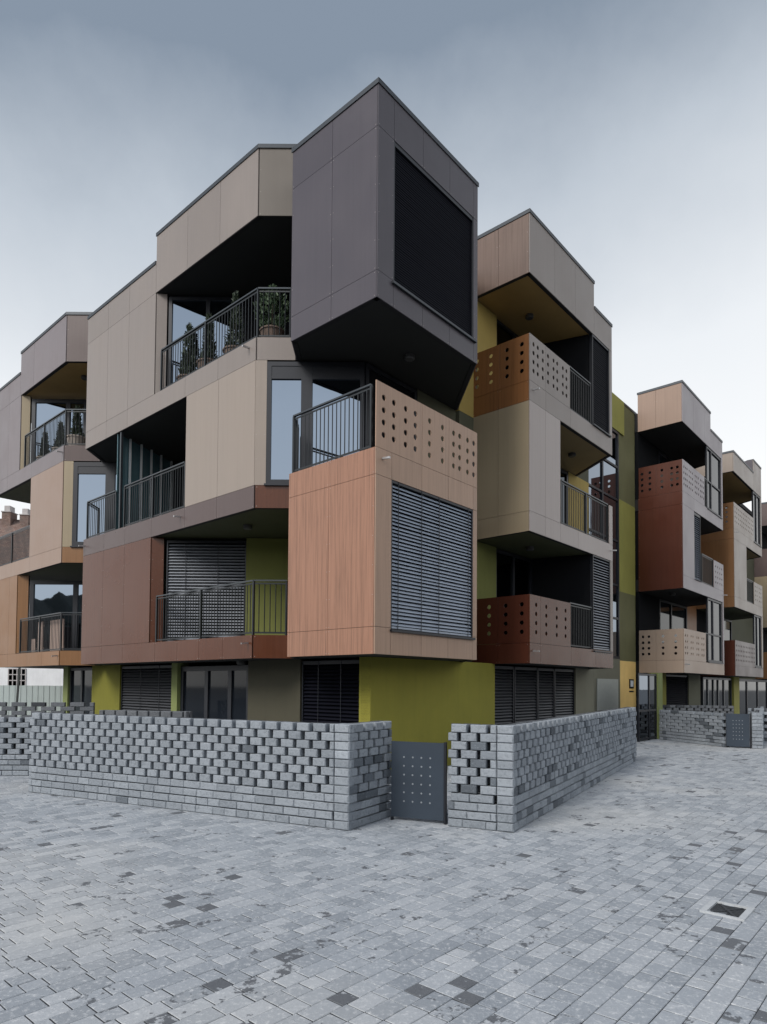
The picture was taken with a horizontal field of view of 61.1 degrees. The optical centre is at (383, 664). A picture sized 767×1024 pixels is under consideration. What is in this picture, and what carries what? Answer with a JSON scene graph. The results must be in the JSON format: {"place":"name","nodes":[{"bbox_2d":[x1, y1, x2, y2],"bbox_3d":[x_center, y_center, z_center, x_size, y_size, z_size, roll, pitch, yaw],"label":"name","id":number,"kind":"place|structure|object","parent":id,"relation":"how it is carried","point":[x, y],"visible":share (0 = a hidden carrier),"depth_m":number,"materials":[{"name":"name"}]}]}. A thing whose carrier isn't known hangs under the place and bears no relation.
{"place":"outdoors","nodes":[
{"label":"outdoors","id":0,"kind":"place"},
{"bbox_2d":[0,734,766,1023],"bbox_3d":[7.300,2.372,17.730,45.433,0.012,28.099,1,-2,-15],"label":"paving","id":1,"kind":"structure","parent":0,"point":[665,784],"depth_m":5.07,"materials":[{"name":"grey stone"}]},
{"bbox_2d":[0,717,31,775],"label":"brick wall","id":2,"kind":"structure","parent":1,"relation":"on","point":[15,742],"depth_m":12.29,"materials":[{"name":"grey brick"}]},
{"bbox_2d":[16,668,20,710],"bbox_3d":[-13.974,1.268,24.769,0.230,2.353,0.160,0,-2,0],"label":"leaning pole","id":3,"kind":"object","parent":1,"relation":"on","point":[18,684],"visible":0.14,"depth_m":24.76,"materials":[{"name":"metal"}]},
{"bbox_2d":[0,685,62,716],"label":"fence","id":4,"kind":"object","parent":1,"relation":"on","point":[30,694],"visible":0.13,"depth_m":26.46,"materials":[{"name":"white metal"}]},
{"bbox_2d":[0,702,94,753],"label":"brick wall","id":5,"kind":"structure","parent":1,"relation":"on","point":[5,708],"depth_m":16.04,"materials":[{"name":"grey brick"}]},
{"bbox_2d":[99,710,191,717],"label":"brick wall","id":6,"kind":"structure","parent":1,"relation":"on","point":[187,714],"depth_m":11.06,"materials":[{"name":"grey brick"}]},
{"bbox_2d":[28,712,391,830],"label":"brick wall","id":7,"kind":"structure","parent":1,"relation":"on","point":[332,775],"depth_m":8.71,"materials":[{"name":"grey brick"}]},
{"bbox_2d":[0,77,766,768],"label":"apartment building","id":8,"kind":"structure","parent":1,"relation":"on","point":[418,471],"depth_m":15.73,"materials":[{"name":"concrete"}]},
{"bbox_2d":[38,621,43,648],"bbox_3d":[-11.047,-0.889,20.980,0.344,0.980,0.060,-1,-2,41],"label":"wooden board","id":9,"kind":"object","parent":8,"relation":"on","point":[42,629],"visible":0.3,"depth_m":20.87,"materials":[{"name":"brown wood"}]},
{"bbox_2d":[36,431,49,458],"bbox_3d":[-11.321,-7.193,21.728,0.510,1.245,0.518,0,-2,5],"label":"potted conifer","id":10,"kind":"object","parent":8,"relation":"on","point":[41,455],"visible":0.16,"depth_m":21.65,"materials":[{"name":"green plant"}]},
{"bbox_2d":[29,580,82,651],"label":"window","id":11,"kind":"structure","parent":8,"relation":"in","point":[46,596],"depth_m":21.90,"materials":[{"name":"glass"}]},
{"bbox_2d":[50,619,64,650],"bbox_3d":[-10.182,-0.905,20.298,0.944,0.980,0.060,-1,-2,41],"label":"wooden board","id":12,"kind":"object","parent":8,"relation":"on","point":[56,634],"visible":0.39,"depth_m":20.27,"materials":[{"name":"brown wood"}]},
{"bbox_2d":[52,422,64,450],"bbox_3d":[-10.384,-7.219,20.902,0.518,1.258,0.510,1,-2,-6],"label":"potted conifer","id":13,"kind":"object","parent":8,"relation":"on","point":[59,436],"visible":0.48,"depth_m":20.84,"materials":[{"name":"green plant"}]},
{"bbox_2d":[31,399,86,461],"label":"window","id":14,"kind":"structure","parent":8,"relation":"in","point":[43,410],"depth_m":22.13,"materials":[{"name":"glass"}]},
{"bbox_2d":[67,405,85,442],"bbox_3d":[-9.443,-7.312,20.035,0.605,1.401,0.596,-1,-2,36],"label":"potted conifer","id":15,"kind":"object","parent":8,"relation":"on","point":[75,431],"visible":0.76,"depth_m":19.93,"materials":[{"name":"green plant"}]},
{"bbox_2d":[69,667,91,713],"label":"window","id":16,"kind":"structure","parent":8,"relation":"in","point":[80,678],"depth_m":20.79,"materials":[{"name":"glass"}]},
{"bbox_2d":[70,462,116,547],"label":"window","id":17,"kind":"structure","parent":8,"relation":"in","point":[91,480],"depth_m":19.62,"materials":[{"name":"glass"}]},
{"bbox_2d":[178,322,196,378],"bbox_3d":[-4.811,-7.592,16.064,0.563,1.772,0.563,1,-2,-7],"label":"potted conifer","id":18,"kind":"object","parent":8,"relation":"on","point":[189,326],"visible":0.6,"depth_m":15.98,"materials":[{"name":"plant"}]},
{"bbox_2d":[167,297,244,385],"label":"window","id":19,"kind":"structure","parent":8,"relation":"in","point":[182,310],"depth_m":16.32,"materials":[{"name":"glass"}]},
{"bbox_2d":[196,312,217,367],"bbox_3d":[-4.098,-7.499,15.274,0.553,1.545,0.562,1,-2,-26],"label":"potted conifer","id":20,"kind":"object","parent":8,"relation":"on","point":[208,316],"visible":0.45,"depth_m":15.18,"materials":[{"name":"plant"}]},
{"bbox_2d":[180,665,247,719],"bbox_3d":[-4.164,1.072,15.962,2.920,2.075,0.070,-1,-2,41],"label":"window","id":21,"kind":"structure","parent":8,"relation":"in","point":[215,692],"depth_m":15.94,"materials":[{"name":"glass"}]},
{"bbox_2d":[222,291,244,353],"bbox_3d":[-3.348,-7.604,14.710,0.565,1.731,0.556,0,-2,2],"label":"potted conifer","id":22,"kind":"object","parent":8,"relation":"on","point":[235,297],"visible":0.5,"depth_m":14.62,"materials":[{"name":"plant"}]},
{"bbox_2d":[253,284,288,334],"bbox_3d":[-2.358,-7.442,13.848,0.811,1.365,0.786,2,-2,-37],"label":"potted shrub","id":23,"kind":"object","parent":8,"relation":"on","point":[282,319],"visible":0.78,"depth_m":13.68,"materials":[{"name":"green plant"}]},
{"bbox_2d":[264,361,364,485],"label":"window","id":24,"kind":"structure","parent":8,"relation":"in","point":[293,388],"depth_m":13.43,"materials":[{"name":"glass"}]},
{"bbox_2d":[364,362,416,451],"bbox_3d":[0.168,-4.949,14.056,0.070,2.550,1.680,-1,-2,41],"label":"window","id":25,"kind":"structure","parent":8,"relation":"in","point":[372,373],"depth_m":13.73,"materials":[{"name":"glass"}]},
{"bbox_2d":[497,319,523,377],"bbox_3d":[3.577,-7.875,17.903,0.070,2.530,1.970,-1,-2,41],"label":"window","id":26,"kind":"structure","parent":8,"relation":"in","point":[504,334],"depth_m":17.64,"materials":[{"name":"glass"}]},
{"bbox_2d":[496,549,531,643],"bbox_3d":[3.534,-1.725,17.707,0.070,2.565,1.970,-1,-2,41],"label":"window","id":27,"kind":"structure","parent":8,"relation":"in","point":[513,572],"depth_m":17.67,"materials":[{"name":"glass"}]},
{"bbox_2d":[560,468,567,524],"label":"window","id":28,"kind":"structure","parent":8,"relation":"in","point":[563,474],"depth_m":20.19,"materials":[{"name":"glass"}]},
{"bbox_2d":[629,679,633,691],"bbox_3d":[9.263,0.787,24.278,0.033,0.480,0.400,-1,-2,41],"label":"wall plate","id":29,"kind":"object","parent":8,"relation":"attached to","point":[631,683],"depth_m":24.23,"materials":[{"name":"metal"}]},
{"bbox_2d":[659,450,685,494],"bbox_3d":[12.418,-7.493,27.960,0.070,2.530,3.580,-1,-2,41],"label":"window","id":30,"kind":"structure","parent":8,"relation":"in","point":[663,458],"depth_m":27.29,"materials":[{"name":"glass"}]},
{"bbox_2d":[660,599,686,654],"bbox_3d":[12.375,-1.334,27.764,0.070,2.585,3.580,-1,-2,41],"label":"window","id":31,"kind":"structure","parent":8,"relation":"in","point":[672,615],"depth_m":27.74,"materials":[{"name":"glass"}]},
{"bbox_2d":[705,446,722,518],"bbox_3d":[13.681,-7.495,26.931,0.120,2.575,2.110,-1,-2,41],"label":"window","id":32,"kind":"structure","parent":8,"relation":"in","point":[712,461],"depth_m":26.99,"materials":[{"name":"glass"}]},
{"bbox_2d":[706,597,723,663],"bbox_3d":[13.606,-1.347,26.698,0.120,2.610,2.110,-1,-2,41],"label":"window","id":33,"kind":"structure","parent":8,"relation":"in","point":[713,608],"depth_m":26.73,"materials":[{"name":"glass"}]},
{"bbox_2d":[701,677,731,708],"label":"window","id":34,"kind":"structure","parent":8,"relation":"in","point":[715,691],"depth_m":30.63,"materials":[{"name":"glass"}]},
{"bbox_2d":[724,618,731,639],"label":"window","id":35,"kind":"structure","parent":8,"relation":"in","point":[727,623],"depth_m":34.40,"materials":[{"name":"glass"}]},
{"bbox_2d":[739,679,766,713],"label":"window","id":36,"kind":"structure","parent":8,"relation":"in","point":[752,692],"depth_m":35.85,"materials":[{"name":"glass"}]},
{"bbox_2d":[751,491,761,547],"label":"window","id":37,"kind":"structure","parent":8,"relation":"in","point":[755,499],"depth_m":32.65,"materials":[{"name":"glass"}]},
{"bbox_2d":[753,615,761,667],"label":"window","id":38,"kind":"structure","parent":8,"relation":"in","point":[756,619],"depth_m":32.38,"materials":[{"name":"glass"}]},
{"bbox_2d":[390,741,446,824],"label":"garden gate","id":39,"kind":"structure","parent":1,"relation":"on","point":[418,780],"depth_m":8.36,"materials":[{"name":"metal"}]},
{"bbox_2d":[448,707,636,831],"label":"brick wall","id":40,"kind":"structure","parent":1,"relation":"on","point":[518,775],"depth_m":8.34,"materials":[{"name":"grey brick"}]},
{"bbox_2d":[637,673,662,741],"bbox_3d":[8.803,1.380,21.637,0.240,2.240,2.135,-1,-2,41],"label":"glass screen","id":41,"kind":"object","parent":1,"relation":"on","point":[650,693],"visible":0.99,"depth_m":21.52,"materials":[{"name":"glass"}]},
{"bbox_2d":[643,705,733,713],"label":"brick wall","id":42,"kind":"structure","parent":1,"relation":"on","point":[711,708],"depth_m":23.66,"materials":[{"name":"grey brick"}]},
{"bbox_2d":[659,710,728,746],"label":"brick wall","id":43,"kind":"structure","parent":1,"relation":"on","point":[703,728],"depth_m":20.33,"materials":[{"name":"grey brick"}]},
{"bbox_2d":[700,899,754,921],"bbox_3d":[2.702,1.941,5.107,0.314,0.042,0.344,-1,-2,41],"label":"drain cover","id":44,"kind":"object","parent":1,"relation":"on","point":[739,912],"visible":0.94,"depth_m":5.10,"materials":[{"name":"concrete"}]},
{"bbox_2d":[726,713,750,747],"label":"garden gate","id":45,"kind":"structure","parent":1,"relation":"on","point":[738,730],"depth_m":18.96,"materials":[{"name":"metal"}]},
{"bbox_2d":[750,706,763,748],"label":"brick wall","id":46,"kind":"structure","parent":1,"relation":"on","point":[757,734],"depth_m":18.75,"materials":[{"name":"grey brick"}]},
{"bbox_2d":[748,708,766,740],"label":"brick wall","id":47,"kind":"structure","parent":1,"relation":"on","point":[764,721],"depth_m":21.43,"materials":[{"name":"grey brick"}]},
{"bbox_2d":[0,0,766,519],"label":"sky","id":48,"kind":"structure","parent":0,"point":[635,131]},
{"label":"ground","id":49,"kind":"structure","parent":0,"visible":0},
{"bbox_2d":[0,506,62,685],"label":"old house","id":50,"kind":"structure","parent":49,"relation":"on","point":[9,522],"depth_m":40.01,"materials":[{"name":"white paint"}]},
{"bbox_2d":[8,668,26,685],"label":"window","id":51,"kind":"structure","parent":50,"relation":"in","point":[12,672],"depth_m":39.96,"materials":[{"name":"white glass"}]}
]}

